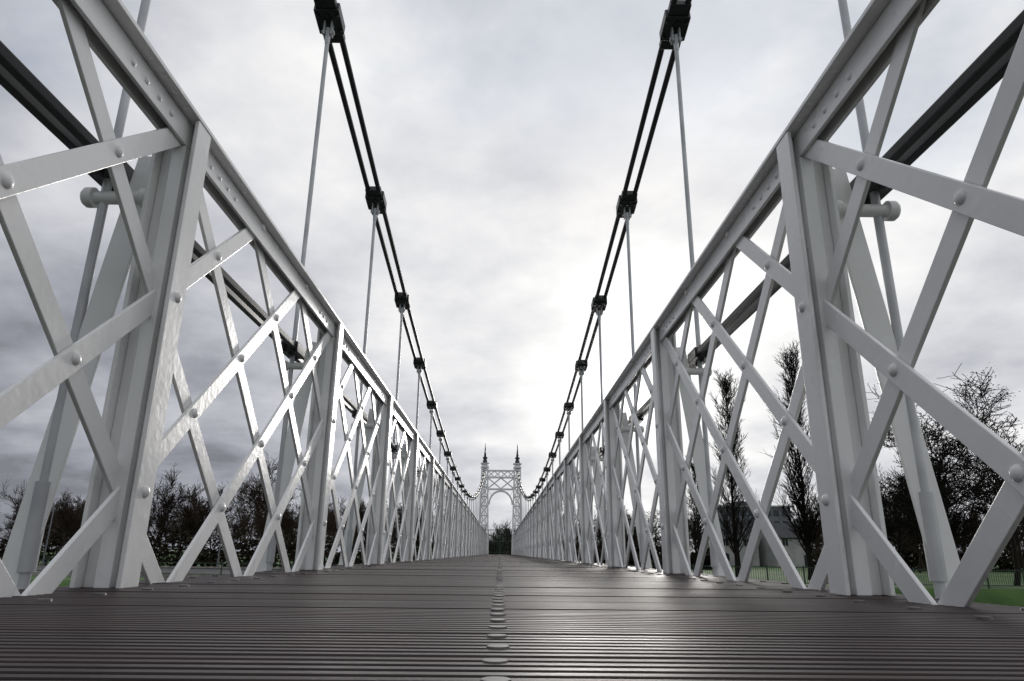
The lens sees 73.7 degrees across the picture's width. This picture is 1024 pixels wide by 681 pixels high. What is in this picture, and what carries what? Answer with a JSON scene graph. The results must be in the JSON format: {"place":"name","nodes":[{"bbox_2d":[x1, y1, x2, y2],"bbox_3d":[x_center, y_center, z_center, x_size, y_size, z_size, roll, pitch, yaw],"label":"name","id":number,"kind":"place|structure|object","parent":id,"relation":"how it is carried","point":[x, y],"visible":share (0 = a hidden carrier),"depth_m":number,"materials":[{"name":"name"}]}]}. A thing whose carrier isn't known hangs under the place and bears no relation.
{"place":"outdoors","nodes":[
{"label":"outdoors","id":0,"kind":"place"},
{"bbox_2d":[36,566,244,573],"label":"riverside road","id":1,"kind":"structure","parent":0,"point":[166,570],"depth_m":59.71,"materials":[{"name":"grey asphalt"}]},
{"bbox_2d":[32,565,292,577],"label":"kerb","id":2,"kind":"structure","parent":1,"relation":"on","point":[141,574],"depth_m":48.60,"materials":[{"name":"concrete"}]},
{"bbox_2d":[0,549,1023,606],"bbox_3d":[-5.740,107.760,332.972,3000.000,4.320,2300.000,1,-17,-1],"label":"ground","id":3,"kind":"structure","parent":0,"point":[1013,595],"depth_m":48.37,"materials":[{"name":"green plant"}]},
{"bbox_2d":[41,501,72,564],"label":"street lamp","id":4,"kind":"object","parent":3,"relation":"on","point":[42,563],"visible":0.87,"depth_m":69.44,"materials":[{"name":"black metal"}]},
{"bbox_2d":[36,559,337,576],"bbox_3d":[-38.068,15.694,46.842,69.640,1.518,0.080,1,-17,-1],"label":"riverside railing","id":5,"kind":"object","parent":3,"relation":"on","point":[190,568],"visible":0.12,"depth_m":47.11,"materials":[{"name":"metal"}]},
{"bbox_2d":[0,525,433,567],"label":"hedge","id":6,"kind":"object","parent":3,"relation":"on","point":[205,556],"visible":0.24,"depth_m":71.61,"materials":[{"name":"green plant"}]},
{"bbox_2d":[216,502,242,566],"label":"street lamp","id":7,"kind":"object","parent":3,"relation":"on","point":[217,565],"visible":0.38,"depth_m":69.22,"materials":[{"name":"black metal"}]},
{"bbox_2d":[489,539,510,553],"bbox_3d":[-0.932,16.889,53.392,8.334,3.470,2.366,1,-17,-1],"label":"hedge","id":8,"kind":"object","parent":3,"relation":"on","point":[502,546],"visible":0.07,"depth_m":52.89,"materials":[{"name":"green plant"}]},
{"bbox_2d":[479,443,521,554],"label":"bridge tower","id":9,"kind":"structure","parent":3,"relation":"on","point":[516,464],"depth_m":41.10,"materials":[{"name":"grey metal"}]},
{"bbox_2d":[16,0,485,589],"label":"suspension cable","id":10,"kind":"object","parent":9,"relation":"hanging from","point":[330,20],"visible":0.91,"depth_m":3.79,"materials":[{"name":"grey paint"}]},
{"bbox_2d":[0,554,1023,680],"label":"footbridge deck","id":11,"kind":"structure","parent":9,"relation":"on","point":[497,617],"depth_m":0.74,"materials":[{"name":"grey wood"}]},
{"bbox_2d":[0,0,486,596],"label":"lattice parapet","id":12,"kind":"structure","parent":11,"relation":"on","point":[182,158],"depth_m":1.68,"materials":[{"name":"white paint"}]},
{"bbox_2d":[513,0,1023,606],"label":"lattice parapet","id":13,"kind":"structure","parent":11,"relation":"on","point":[825,210],"depth_m":1.64,"materials":[{"name":"white paint"}]},
{"bbox_2d":[514,0,947,597],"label":"suspension cable","id":14,"kind":"object","parent":9,"relation":"attached to","point":[674,24],"visible":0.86,"depth_m":3.82,"materials":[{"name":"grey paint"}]},
{"bbox_2d":[0,452,1023,572],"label":"distant trees","id":15,"kind":"object","parent":3,"relation":"on","point":[191,517],"visible":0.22,"depth_m":82.47,"materials":[{"name":"black plant"}]},
{"bbox_2d":[576,542,662,569],"bbox_3d":[6.730,15.707,48.633,9.136,2.935,2.376,1,-17,-1],"label":"hedge","id":16,"kind":"object","parent":3,"relation":"on","point":[630,561],"visible":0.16,"depth_m":48.05,"materials":[{"name":"green plant"}]},
{"bbox_2d":[563,541,727,569],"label":"hedge","id":17,"kind":"object","parent":3,"relation":"on","point":[707,561],"visible":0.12,"depth_m":96.17,"materials":[{"name":"green plant"}]},
{"bbox_2d":[648,510,696,553],"bbox_3d":[13.536,16.894,57.813,4.540,6.348,4.260,-12,-21,34],"label":"bare tree","id":18,"kind":"object","parent":3,"relation":"on","point":[658,538],"visible":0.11,"depth_m":57.92,"materials":[{"name":"black plant"}]},
{"bbox_2d":[685,456,709,573],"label":"poplar tree","id":19,"kind":"object","parent":3,"relation":"on","point":[697,516],"visible":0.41,"depth_m":65.78,"materials":[{"name":"black plant"}]},
{"bbox_2d":[707,540,759,565],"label":"walls","id":20,"kind":"structure","parent":3,"relation":"on","point":[728,550],"depth_m":128.45,"materials":[{"name":"white paint"}]},
{"bbox_2d":[723,540,748,560],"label":"windows and door","id":21,"kind":"structure","parent":20,"relation":"attached to","point":[745,543],"depth_m":129.05,"materials":[{"name":"black glass"}]},
{"bbox_2d":[720,525,752,539],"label":"roof","id":22,"kind":"structure","parent":20,"relation":"on","point":[748,537],"depth_m":131.01,"materials":[{"name":"tile"}]},
{"bbox_2d":[708,368,759,576],"bbox_3d":[20.935,12.281,65.632,5.839,20.514,5.157,6,-18,-16],"label":"poplar tree","id":23,"kind":"object","parent":3,"relation":"on","point":[725,385],"visible":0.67,"depth_m":64.89,"materials":[{"name":"black plant"}]},
{"bbox_2d":[717,501,791,524],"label":"office block","id":24,"kind":"structure","parent":3,"relation":"on","point":[775,512],"depth_m":155.20,"materials":[{"name":"grey glass"}]},
{"bbox_2d":[723,509,787,524],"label":"windows","id":25,"kind":"structure","parent":24,"relation":"in","point":[776,512],"depth_m":155.19,"materials":[{"name":"black glass"}]},
{"bbox_2d":[758,533,814,566],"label":"walls","id":26,"kind":"structure","parent":3,"relation":"on","point":[794,551],"depth_m":126.39,"materials":[{"name":"white paint"}]},
{"bbox_2d":[771,523,815,538],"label":"roof","id":27,"kind":"structure","parent":26,"relation":"on","point":[781,530],"depth_m":128.48,"materials":[{"name":"tile"}]},
{"bbox_2d":[782,539,807,566],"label":"windows and door","id":28,"kind":"structure","parent":26,"relation":"attached to","point":[784,541],"depth_m":126.07,"materials":[{"name":"black glass"}]},
{"bbox_2d":[757,340,821,579],"bbox_3d":[26.093,10.421,61.909,5.481,22.060,6.463,6,-18,-17],"label":"poplar tree","id":29,"kind":"object","parent":3,"relation":"on","point":[808,539],"visible":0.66,"depth_m":60.93,"materials":[{"name":"black plant"}]},
{"bbox_2d":[628,564,1023,588],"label":"park fence","id":30,"kind":"object","parent":3,"relation":"on","point":[912,569],"visible":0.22,"depth_m":44.44,"materials":[{"name":"green metal"}]},
{"bbox_2d":[879,485,908,548],"bbox_3d":[30.616,16.003,57.711,5.883,8.766,6.269,-9,-20,27],"label":"bare tree","id":31,"kind":"object","parent":3,"relation":"on","point":[888,530],"visible":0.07,"depth_m":56.91,"materials":[{"name":"black plant"}]},
{"bbox_2d":[878,464,922,555],"bbox_3d":[35.215,16.441,62.202,6.678,10.742,8.333,-12,-22,36],"label":"bare tree","id":32,"kind":"object","parent":3,"relation":"on","point":[898,540],"visible":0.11,"depth_m":61.97,"materials":[{"name":"black plant"}]},
{"bbox_2d":[811,545,1023,571],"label":"hedge","id":33,"kind":"object","parent":3,"relation":"on","point":[1004,561],"visible":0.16,"depth_m":96.83,"materials":[{"name":"green plant"}]},
{"bbox_2d":[879,451,982,545],"bbox_3d":[33.353,13.584,54.301,7.124,11.458,8.889,-14,-23,39],"label":"bare tree","id":34,"kind":"object","parent":3,"relation":"on","point":[958,519],"visible":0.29,"depth_m":52.68,"materials":[{"name":"black plant"}]},
{"bbox_2d":[866,363,1022,530],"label":"ivy clad tree","id":35,"kind":"object","parent":3,"relation":"on","point":[939,467],"visible":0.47,"depth_m":46.17,"materials":[{"name":"black plant"}]},
{"bbox_2d":[931,414,1023,585],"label":"bare tree","id":36,"kind":"object","parent":3,"relation":"on","point":[1012,542],"visible":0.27,"depth_m":51.24,"materials":[{"name":"black plant"}]},
{"bbox_2d":[0,0,1023,554],"label":"sky","id":37,"kind":"structure","parent":0,"point":[502,134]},
{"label":"approach path","id":38,"kind":"structure","parent":0,"visible":0},
{"bbox_2d":[484,528,511,553],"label":"metal gate","id":39,"kind":"structure","parent":38,"relation":"on","point":[502,541],"depth_m":43.84,"materials":[{"name":"black metal"}]}
]}

